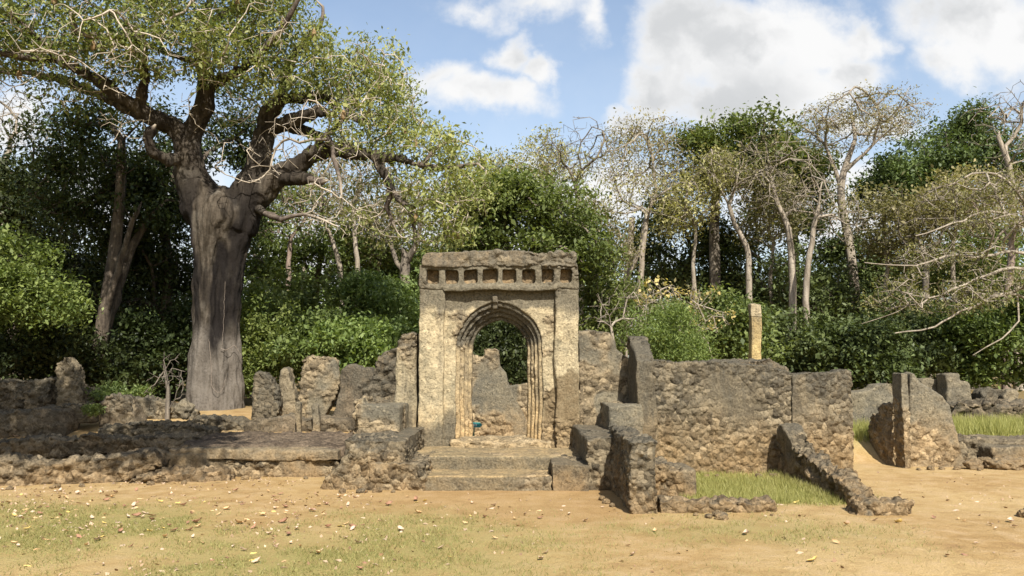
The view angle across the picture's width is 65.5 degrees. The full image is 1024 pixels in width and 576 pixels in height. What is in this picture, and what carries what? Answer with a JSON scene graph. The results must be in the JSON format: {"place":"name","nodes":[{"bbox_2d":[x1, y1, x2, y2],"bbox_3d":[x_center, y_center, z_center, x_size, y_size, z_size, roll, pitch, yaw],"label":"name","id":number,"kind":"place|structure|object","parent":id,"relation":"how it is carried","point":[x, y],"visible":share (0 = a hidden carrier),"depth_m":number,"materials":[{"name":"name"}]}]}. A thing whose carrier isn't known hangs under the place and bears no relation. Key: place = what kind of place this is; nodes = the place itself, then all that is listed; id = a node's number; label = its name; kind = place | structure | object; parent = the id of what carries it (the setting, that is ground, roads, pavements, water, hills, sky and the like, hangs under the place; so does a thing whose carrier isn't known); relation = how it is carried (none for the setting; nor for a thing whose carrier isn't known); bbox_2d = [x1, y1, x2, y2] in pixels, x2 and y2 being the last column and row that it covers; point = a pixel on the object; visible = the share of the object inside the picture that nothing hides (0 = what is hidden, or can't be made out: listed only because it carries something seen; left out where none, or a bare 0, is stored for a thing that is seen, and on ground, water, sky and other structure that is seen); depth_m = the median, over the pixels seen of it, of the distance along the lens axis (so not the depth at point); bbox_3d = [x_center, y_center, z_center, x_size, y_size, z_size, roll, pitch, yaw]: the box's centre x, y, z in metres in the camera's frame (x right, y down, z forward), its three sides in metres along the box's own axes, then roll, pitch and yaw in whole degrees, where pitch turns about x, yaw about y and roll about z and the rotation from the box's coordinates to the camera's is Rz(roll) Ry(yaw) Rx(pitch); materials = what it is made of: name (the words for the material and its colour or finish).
{"place":"outdoors","nodes":[
{"label":"outdoors","id":0,"kind":"place"},
{"bbox_2d":[0,218,103,343],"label":"bush","id":1,"kind":"object","parent":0,"point":[25,287],"visible":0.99,"depth_m":18.30,"materials":[{"name":"green plant"}]},
{"bbox_2d":[0,482,1012,575],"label":"grass","id":2,"kind":"structure","parent":0,"point":[36,545],"depth_m":7.96,"materials":[{"name":"plant"}]},
{"bbox_2d":[0,372,1023,575],"bbox_3d":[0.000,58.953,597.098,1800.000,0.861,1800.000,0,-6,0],"label":"ground","id":3,"kind":"structure","parent":0,"point":[946,528],"depth_m":8.39,"materials":[{"name":"soil"}]},
{"bbox_2d":[0,377,57,411],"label":"ruined wall","id":4,"kind":"structure","parent":3,"relation":"on","point":[17,393],"depth_m":17.07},
{"bbox_2d":[0,85,64,224],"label":"bare tree","id":5,"kind":"object","parent":3,"relation":"on","point":[10,113],"visible":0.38,"depth_m":35.05,"materials":[{"name":"grey plant"}]},
{"bbox_2d":[0,404,79,438],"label":"ruined wall","id":6,"kind":"structure","parent":3,"relation":"on","point":[50,418],"depth_m":15.30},
{"bbox_2d":[0,97,127,376],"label":"leafy tree","id":7,"kind":"object","parent":3,"relation":"on","point":[27,229],"visible":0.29,"depth_m":24.13,"materials":[{"name":"green plant"}]},
{"bbox_2d":[54,356,88,406],"bbox_3d":[-9.477,2.048,17.181,0.619,1.174,0.508,0,-6,0],"label":"standing stone","id":8,"kind":"object","parent":3,"relation":"on","point":[69,372],"visible":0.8,"depth_m":17.02,"materials":[{"name":"grey stone"}]},
{"bbox_2d":[0,432,151,458],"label":"ruined wall","id":9,"kind":"structure","parent":3,"relation":"on","point":[50,445],"depth_m":13.85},
{"bbox_2d":[0,317,163,390],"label":"bush","id":10,"kind":"object","parent":3,"relation":"on","point":[40,358],"visible":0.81,"depth_m":19.94,"materials":[{"name":"green plant"}]},
{"bbox_2d":[0,448,170,485],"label":"rubble bank","id":11,"kind":"structure","parent":3,"relation":"on","point":[19,469],"depth_m":11.85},
{"bbox_2d":[0,218,192,391],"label":"leafy tree","id":12,"kind":"object","parent":3,"relation":"on","point":[94,319],"visible":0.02,"depth_m":27.91,"materials":[{"name":"green plant"}]},
{"bbox_2d":[0,85,218,386],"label":"leafy tree","id":13,"kind":"object","parent":3,"relation":"on","point":[120,258],"visible":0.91,"depth_m":21.40,"materials":[{"name":"green plant"}]},
{"bbox_2d":[84,380,156,400],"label":"ground plants","id":14,"kind":"object","parent":3,"relation":"on","point":[111,389],"visible":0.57,"depth_m":17.65,"materials":[{"name":"green plant"}]},
{"bbox_2d":[99,393,146,426],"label":"ruined wall","id":15,"kind":"structure","parent":3,"relation":"on","point":[120,408],"depth_m":16.08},
{"bbox_2d":[97,419,223,436],"bbox_3d":[-6.726,2.723,15.150,2.293,0.475,0.716,0,-6,-3],"label":"rubble heap","id":16,"kind":"object","parent":3,"relation":"on","point":[145,427],"visible":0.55,"depth_m":14.91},
{"bbox_2d":[135,395,199,419],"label":"ruined wall","id":17,"kind":"structure","parent":3,"relation":"on","point":[153,406],"depth_m":16.77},
{"bbox_2d":[145,355,190,419],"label":"dry shrub","id":18,"kind":"object","parent":3,"relation":"on","point":[167,403],"visible":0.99,"depth_m":16.64,"materials":[{"name":"grey plant"}]},
{"bbox_2d":[101,290,240,400],"bbox_3d":[-9.596,1.715,22.122,3.984,3.300,3.169,1,-6,-13],"label":"bush","id":19,"kind":"object","parent":3,"relation":"on","point":[172,340],"visible":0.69,"depth_m":21.50,"materials":[{"name":"green plant"}]},
{"bbox_2d":[132,430,209,450],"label":"ruined wall","id":20,"kind":"structure","parent":3,"relation":"on","point":[161,439],"depth_m":13.88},
{"bbox_2d":[58,69,288,397],"bbox_3d":[-10.205,-1.622,24.477,7.163,10.215,5.228,2,-6,-19],"label":"leafy tree","id":21,"kind":"object","parent":3,"relation":"on","point":[169,273],"visible":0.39,"depth_m":23.78,"materials":[{"name":"green plant"}]},
{"bbox_2d":[128,465,236,483],"bbox_3d":[-5.011,2.891,12.149,1.543,0.364,0.583,1,-6,-9],"label":"rubble ledge","id":22,"kind":"object","parent":3,"relation":"on","point":[163,474],"visible":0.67,"depth_m":11.97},
{"bbox_2d":[185,413,249,430],"bbox_3d":[-6.011,2.840,16.155,1.665,0.592,0.978,0,-6,0],"label":"rubble heap","id":23,"kind":"object","parent":3,"relation":"on","point":[230,422],"visible":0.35,"depth_m":15.77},
{"bbox_2d":[0,0,510,410],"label":"great tree","id":24,"kind":"object","parent":3,"relation":"on","point":[222,222],"visible":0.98,"depth_m":18.17,"materials":[{"name":"green plant"}]},
{"bbox_2d":[166,430,352,476],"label":"platform","id":25,"kind":"structure","parent":3,"relation":"on","point":[316,453],"depth_m":12.47,"materials":[{"name":"grey stone"}]},
{"bbox_2d":[250,370,281,419],"bbox_3d":[-5.038,2.267,16.355,0.616,1.142,0.469,0,-6,0],"label":"standing stone","id":26,"kind":"object","parent":3,"relation":"on","point":[265,397],"visible":0.84,"depth_m":16.16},
{"bbox_2d":[240,274,310,397],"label":"bush","id":27,"kind":"object","parent":3,"relation":"on","point":[275,318],"visible":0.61,"depth_m":19.90,"materials":[{"name":"green plant"}]},
{"bbox_2d":[242,204,312,322],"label":"leafy tree","id":28,"kind":"object","parent":3,"relation":"on","point":[264,270],"visible":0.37,"depth_m":29.79,"materials":[{"name":"green plant"}]},
{"bbox_2d":[279,368,298,413],"bbox_3d":[-4.636,2.310,16.639,0.446,1.279,0.403,0,-6,0],"label":"standing stone","id":29,"kind":"object","parent":3,"relation":"on","point":[288,390],"visible":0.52,"depth_m":16.48,"materials":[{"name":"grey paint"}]},
{"bbox_2d":[244,412,354,432],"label":"wall","id":30,"kind":"structure","parent":3,"relation":"on","point":[280,423],"depth_m":15.58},
{"bbox_2d":[267,166,352,381],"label":"bare tree","id":31,"kind":"object","parent":3,"relation":"on","point":[315,211],"visible":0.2,"depth_m":32.95,"materials":[{"name":"green plant"}]},
{"bbox_2d":[258,153,364,285],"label":"bare tree","id":32,"kind":"object","parent":3,"relation":"on","point":[290,236],"visible":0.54,"depth_m":27.20,"materials":[{"name":"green plant"}]},
{"bbox_2d":[242,299,382,390],"bbox_3d":[-4.922,1.535,20.296,3.931,2.464,3.092,4,-7,-33],"label":"bush","id":33,"kind":"object","parent":3,"relation":"on","point":[291,345],"visible":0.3,"depth_m":19.43,"materials":[{"name":"green plant"}]},
{"bbox_2d":[241,265,386,377],"bbox_3d":[-6.136,1.020,23.654,5.120,3.435,4.227,-2,-6,19],"label":"bush","id":34,"kind":"object","parent":3,"relation":"on","point":[307,302],"visible":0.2,"depth_m":23.34,"materials":[{"name":"green plant"}]},
{"bbox_2d":[298,355,341,418],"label":"standing slab","id":35,"kind":"structure","parent":3,"relation":"on","point":[320,382],"depth_m":16.30,"materials":[{"name":"grey stone"}]},
{"bbox_2d":[279,127,391,391],"bbox_3d":[-6.353,-1.000,28.119,4.928,9.641,4.663,0,-6,0],"label":"bare tree","id":36,"kind":"object","parent":3,"relation":"on","point":[336,253],"visible":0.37,"depth_m":28.20,"materials":[{"name":"green plant"}]},
{"bbox_2d":[268,218,407,309],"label":"leafy tree","id":37,"kind":"object","parent":3,"relation":"on","point":[321,251],"visible":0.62,"depth_m":30.50,"materials":[{"name":"green plant"}]},
{"bbox_2d":[332,363,373,416],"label":"leaning slab","id":38,"kind":"structure","parent":3,"relation":"on","point":[357,378],"depth_m":16.08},
{"bbox_2d":[296,305,411,374],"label":"bush","id":39,"kind":"object","parent":3,"relation":"on","point":[358,341],"visible":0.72,"depth_m":18.38,"materials":[{"name":"green plant"}]},
{"bbox_2d":[291,135,416,305],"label":"bare tree","id":40,"kind":"object","parent":3,"relation":"on","point":[355,245],"visible":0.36,"depth_m":26.25,"materials":[{"name":"green plant"}]},
{"bbox_2d":[320,259,419,347],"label":"bush","id":41,"kind":"object","parent":3,"relation":"on","point":[377,295],"visible":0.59,"depth_m":22.53,"materials":[{"name":"green plant"}]},
{"bbox_2d":[320,396,434,490],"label":"stair parapet","id":42,"kind":"structure","parent":3,"relation":"on","point":[384,442],"depth_m":11.25,"materials":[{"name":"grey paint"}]},
{"bbox_2d":[324,182,432,274],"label":"bare tree","id":43,"kind":"object","parent":3,"relation":"on","point":[380,235],"visible":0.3,"depth_m":30.74,"materials":[{"name":"green plant"}]},
{"bbox_2d":[362,348,396,402],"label":"collapsed wall","id":44,"kind":"structure","parent":3,"relation":"on","point":[380,388],"depth_m":15.52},
{"bbox_2d":[338,225,450,372],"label":"leafy tree","id":45,"kind":"object","parent":3,"relation":"on","point":[416,262],"visible":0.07,"depth_m":32.92,"materials":[{"name":"green plant"}]},
{"bbox_2d":[393,332,419,425],"bbox_3d":[-1.861,1.780,14.056,0.491,2.025,0.572,0,-6,0],"label":"wall stub","id":46,"kind":"object","parent":3,"relation":"on","point":[407,388],"depth_m":13.84,"materials":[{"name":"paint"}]},
{"bbox_2d":[347,148,516,303],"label":"bare tree","id":47,"kind":"object","parent":3,"relation":"on","point":[403,266],"visible":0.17,"depth_m":29.07,"materials":[{"name":"grey plant"}]},
{"bbox_2d":[471,349,526,435],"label":"court wall","id":48,"kind":"structure","parent":3,"relation":"on","point":[496,409],"depth_m":18.04,"materials":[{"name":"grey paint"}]},
{"bbox_2d":[418,247,580,448],"bbox_3d":[-0.222,1.187,14.040,2.827,3.721,1.096,0,-6,0],"label":"gateway","id":49,"kind":"object","parent":3,"relation":"on","point":[466,297],"visible":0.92,"depth_m":13.76,"materials":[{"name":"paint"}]},
{"bbox_2d":[418,446,580,490],"bbox_3d":[-0.227,2.829,12.347,2.794,0.575,2.422,0,-6,0],"label":"stairway","id":50,"kind":"object","parent":3,"relation":"on","point":[521,468],"visible":0.73,"depth_m":11.85,"materials":[{"name":"stone"}]},
{"bbox_2d":[472,320,527,385],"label":"bush","id":51,"kind":"object","parent":3,"relation":"on","point":[504,341],"visible":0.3,"depth_m":21.07,"materials":[{"name":"green plant"}]},
{"bbox_2d":[0,471,1012,575],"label":"leaf litter","id":52,"kind":"object","parent":3,"relation":"on","point":[386,537],"visible":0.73,"depth_m":8.81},
{"bbox_2d":[429,160,625,383],"bbox_3d":[0.504,-0.331,25.207,6.126,7.752,5.389,0,-6,0],"label":"leafy tree","id":53,"kind":"object","parent":3,"relation":"on","point":[544,222],"visible":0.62,"depth_m":24.21,"materials":[{"name":"green plant"}]},
{"bbox_2d":[510,122,602,199],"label":"bare tree","id":54,"kind":"object","parent":3,"relation":"on","point":[541,169],"visible":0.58,"depth_m":38.93,"materials":[{"name":"grey plant"}]},
{"bbox_2d":[534,116,623,322],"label":"bare tree","id":55,"kind":"object","parent":3,"relation":"on","point":[579,158],"visible":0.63,"depth_m":38.27,"materials":[{"name":"grey plant"}]},
{"bbox_2d":[550,401,642,490],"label":"stair parapet","id":56,"kind":"structure","parent":3,"relation":"on","point":[590,468],"depth_m":11.26,"materials":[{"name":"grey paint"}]},
{"bbox_2d":[578,329,627,423],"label":"side wall","id":57,"kind":"structure","parent":3,"relation":"on","point":[603,367],"depth_m":13.75,"materials":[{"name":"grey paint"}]},
{"bbox_2d":[569,185,652,279],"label":"bare tree","id":58,"kind":"object","parent":3,"relation":"on","point":[614,228],"visible":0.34,"depth_m":29.70,"materials":[{"name":"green plant"}]},
{"bbox_2d":[578,234,665,355],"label":"leafy tree","id":59,"kind":"object","parent":3,"relation":"on","point":[597,282],"visible":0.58,"depth_m":26.07,"materials":[{"name":"green plant"}]},
{"bbox_2d":[590,281,656,344],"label":"dry shrub","id":60,"kind":"object","parent":3,"relation":"on","point":[615,321],"visible":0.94,"depth_m":20.04,"materials":[{"name":"grey plant"}]},
{"bbox_2d":[608,426,657,513],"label":"buttress","id":61,"kind":"structure","parent":3,"relation":"on","point":[633,483],"depth_m":9.61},
{"bbox_2d":[626,337,658,456],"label":"return wall","id":62,"kind":"structure","parent":3,"relation":"on","point":[641,385],"depth_m":12.77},
{"bbox_2d":[583,159,705,330],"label":"bare tree","id":63,"kind":"object","parent":3,"relation":"on","point":[644,235],"visible":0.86,"depth_m":31.17,"materials":[{"name":"grey plant"}]},
{"bbox_2d":[590,106,710,357],"bbox_3d":[5.698,-1.599,33.322,5.017,11.832,5.569,0,-6,0],"label":"bare tree","id":64,"kind":"object","parent":3,"relation":"on","point":[633,136],"visible":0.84,"depth_m":33.07,"materials":[{"name":"beige plant"}]},
{"bbox_2d":[610,291,735,361],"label":"bush","id":65,"kind":"object","parent":3,"relation":"on","point":[665,345],"visible":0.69,"depth_m":18.84,"materials":[{"name":"green plant"}]},
{"bbox_2d":[655,456,694,496],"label":"stub wall","id":66,"kind":"structure","parent":3,"relation":"on","point":[676,479],"depth_m":10.65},
{"bbox_2d":[628,275,745,360],"bbox_3d":[4.611,1.536,20.866,3.148,3.890,2.619,0,-6,0],"label":"flowering shrub","id":67,"kind":"object","parent":3,"relation":"on","point":[665,291],"visible":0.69,"depth_m":20.70,"materials":[{"name":"green plant"}]},
{"bbox_2d":[641,143,747,350],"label":"bare tree","id":68,"kind":"object","parent":3,"relation":"on","point":[676,220],"visible":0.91,"depth_m":31.10,"materials":[{"name":"green plant"}]},
{"bbox_2d":[617,183,787,314],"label":"leafy tree","id":69,"kind":"object","parent":3,"relation":"on","point":[680,271],"visible":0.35,"depth_m":34.85,"materials":[{"name":"green plant"}]},
{"bbox_2d":[656,494,777,512],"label":"kerb wall","id":70,"kind":"structure","parent":3,"relation":"on","point":[704,504],"depth_m":9.54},
{"bbox_2d":[654,94,813,356],"bbox_3d":[9.422,-1.648,33.501,6.575,11.942,6.768,-2,-6,22],"label":"leafy tree","id":71,"kind":"object","parent":3,"relation":"on","point":[710,137],"visible":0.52,"depth_m":32.32,"materials":[{"name":"green plant"}]},
{"bbox_2d":[670,130,798,340],"bbox_3d":[8.468,-0.927,30.382,4.751,9.868,4.751,0,-6,0],"label":"bare tree","id":72,"kind":"object","parent":3,"relation":"on","point":[746,249],"visible":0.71,"depth_m":30.18,"materials":[{"name":"grey plant"}]},
{"bbox_2d":[682,276,804,363],"bbox_3d":[6.100,1.225,22.063,3.230,3.260,4.142,4,-7,-34],"label":"bush","id":73,"kind":"object","parent":3,"relation":"on","point":[737,340],"visible":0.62,"depth_m":21.27,"materials":[{"name":"green plant"}]},
{"bbox_2d":[650,359,853,473],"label":"long wall","id":74,"kind":"structure","parent":3,"relation":"on","point":[728,416],"depth_m":12.94,"materials":[{"name":"stone"}]},
{"bbox_2d":[748,303,762,358],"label":"column","id":75,"kind":"structure","parent":3,"relation":"on","point":[755,333],"depth_m":18.21,"materials":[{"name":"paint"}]},
{"bbox_2d":[681,470,848,506],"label":"grass","id":76,"kind":"structure","parent":3,"relation":"on","point":[739,481],"depth_m":11.09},
{"bbox_2d":[723,166,818,357],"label":"bare tree","id":77,"kind":"object","parent":3,"relation":"on","point":[768,219],"visible":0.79,"depth_m":31.01,"materials":[{"name":"green plant"}]},
{"bbox_2d":[721,119,838,336],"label":"bare tree","id":78,"kind":"object","parent":3,"relation":"on","point":[791,261],"visible":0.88,"depth_m":29.21,"materials":[{"name":"grey plant"}]},
{"bbox_2d":[725,133,855,332],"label":"leafy tree","id":79,"kind":"object","parent":3,"relation":"on","point":[819,166],"visible":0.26,"depth_m":35.27,"materials":[{"name":"green plant"}]},
{"bbox_2d":[720,231,885,345],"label":"leafy tree","id":80,"kind":"object","parent":3,"relation":"on","point":[828,291],"visible":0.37,"depth_m":30.63,"materials":[{"name":"green plant"}]},
{"bbox_2d":[746,296,880,388],"bbox_3d":[8.314,1.700,22.569,3.383,3.030,4.449,4,-7,-39],"label":"bush","id":81,"kind":"object","parent":3,"relation":"on","point":[802,361],"visible":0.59,"depth_m":21.88,"materials":[{"name":"green plant"}]},
{"bbox_2d":[777,423,872,502],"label":"diagonal wall","id":82,"kind":"structure","parent":3,"relation":"on","point":[802,458],"depth_m":11.54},
{"bbox_2d":[783,167,868,329],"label":"bare tree","id":83,"kind":"object","parent":3,"relation":"on","point":[806,287],"visible":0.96,"depth_m":28.19,"materials":[{"name":"grey plant"}]},
{"bbox_2d":[769,468,904,502],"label":"grass","id":84,"kind":"structure","parent":3,"relation":"on","point":[809,487],"depth_m":11.16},
{"bbox_2d":[782,79,947,388],"bbox_3d":[14.096,-1.954,32.358,5.745,12.298,6.734,0,-6,0],"label":"umbrella tree","id":85,"kind":"object","parent":3,"relation":"on","point":[847,166],"visible":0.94,"depth_m":32.16,"materials":[{"name":"grey plant"}]},
{"bbox_2d":[785,221,949,382],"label":"leafy tree","id":86,"kind":"object","parent":3,"relation":"on","point":[828,250],"visible":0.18,"depth_m":34.25,"materials":[{"name":"green plant"}]},
{"bbox_2d":[851,383,893,424],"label":"back wall","id":87,"kind":"structure","parent":3,"relation":"on","point":[868,400],"depth_m":16.27,"materials":[{"name":"grey stone"}]},
{"bbox_2d":[808,308,937,389],"bbox_3d":[9.633,1.780,21.628,2.907,2.405,4.405,0,-6,0],"label":"bush","id":88,"kind":"object","parent":3,"relation":"on","point":[874,364],"visible":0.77,"depth_m":20.72,"materials":[{"name":"green plant"}]},
{"bbox_2d":[848,494,914,515],"bbox_3d":[4.356,2.641,9.470,0.806,0.325,0.576,0,-6,0],"label":"footing","id":89,"kind":"object","parent":3,"relation":"on","point":[864,504],"visible":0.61,"depth_m":9.27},
{"bbox_2d":[868,403,896,464],"bbox_3d":[6.736,2.674,14.508,0.319,1.205,0.979,0,-6,0],"label":"jamb stub","id":90,"kind":"object","parent":3,"relation":"on","point":[882,434],"visible":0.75,"depth_m":14.17,"materials":[{"name":"brown stone"}]},
{"bbox_2d":[823,171,964,381],"bbox_3d":[13.916,-0.074,29.256,4.092,7.971,5.090,0,-6,0],"label":"bare tree","id":91,"kind":"object","parent":3,"relation":"on","point":[872,248],"visible":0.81,"depth_m":28.98,"materials":[{"name":"green plant"}]},
{"bbox_2d":[844,277,972,380],"bbox_3d":[11.502,1.275,23.708,3.372,3.427,6.152,-1,-6,14],"label":"bush","id":92,"kind":"object","parent":3,"relation":"on","point":[940,356],"visible":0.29,"depth_m":21.79,"materials":[{"name":"green plant"}]},
{"bbox_2d":[845,115,991,270],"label":"leafy tree","id":93,"kind":"object","parent":3,"relation":"on","point":[891,167],"visible":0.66,"depth_m":33.13,"materials":[{"name":"green plant"}]},
{"bbox_2d":[892,372,964,467],"bbox_3d":[7.255,2.348,13.835,1.187,1.773,0.536,0,-6,0],"label":"doorway wall","id":94,"kind":"structure","parent":3,"relation":"on","point":[925,432],"depth_m":13.80,"materials":[{"name":"grey stone"}]},
{"bbox_2d":[866,180,997,377],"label":"bare tree","id":95,"kind":"object","parent":3,"relation":"on","point":[931,228],"visible":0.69,"depth_m":27.09,"materials":[{"name":"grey plant"}]},
{"bbox_2d":[850,161,1023,354],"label":"spreading tree","id":96,"kind":"object","parent":3,"relation":"on","point":[994,189],"visible":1,"depth_m":20.39,"materials":[{"name":"green plant"}]},
{"bbox_2d":[878,222,1023,389],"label":"leafy tree","id":97,"kind":"object","parent":3,"relation":"on","point":[942,275],"visible":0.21,"depth_m":29.97,"materials":[{"name":"green plant"}]},
{"bbox_2d":[884,155,1022,307],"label":"tree","id":98,"kind":"object","parent":3,"relation":"on","point":[952,268],"visible":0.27,"depth_m":28.09,"materials":[{"name":"green plant"}]},
{"bbox_2d":[897,86,1023,298],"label":"leafy tree","id":99,"kind":"object","parent":3,"relation":"on","point":[972,129],"visible":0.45,"depth_m":36.41,"materials":[{"name":"green plant"}]},
{"bbox_2d":[914,295,1023,388],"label":"bush","id":100,"kind":"object","parent":3,"relation":"on","point":[985,329],"visible":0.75,"depth_m":21.13,"materials":[{"name":"green plant"}]},
{"bbox_2d":[938,168,1023,388],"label":"bare tree","id":101,"kind":"object","parent":3,"relation":"on","point":[1010,245],"visible":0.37,"depth_m":25.17,"materials":[{"name":"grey plant"}]},
{"bbox_2d":[946,397,1023,419],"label":"rubble bank","id":102,"kind":"structure","parent":3,"relation":"on","point":[977,406],"depth_m":17.49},
{"bbox_2d":[936,374,970,401],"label":"ruin pillar","id":103,"kind":"structure","parent":102,"relation":"on","point":[952,387],"depth_m":18.37,"materials":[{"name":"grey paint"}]},
{"bbox_2d":[957,434,1023,460],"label":"terrace wall","id":104,"kind":"structure","parent":3,"relation":"on","point":[982,445],"depth_m":14.04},
{"bbox_2d":[960,80,1023,389],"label":"bare tree","id":105,"kind":"object","parent":3,"relation":"on","point":[1004,148],"visible":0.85,"depth_m":30.64,"materials":[{"name":"grey plant"}]},
{"bbox_2d":[963,286,1023,391],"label":"bush","id":106,"kind":"object","parent":3,"relation":"on","point":[1017,377],"visible":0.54,"depth_m":21.35,"materials":[{"name":"green plant"}]},
{"bbox_2d":[0,0,1023,336],"label":"sky","id":107,"kind":"structure","parent":0,"point":[507,68],"materials":[{"name":"blue"}]},
{"bbox_2d":[853,411,1023,441],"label":"grass","id":108,"kind":"structure","parent":0,"point":[994,425],"depth_m":15.24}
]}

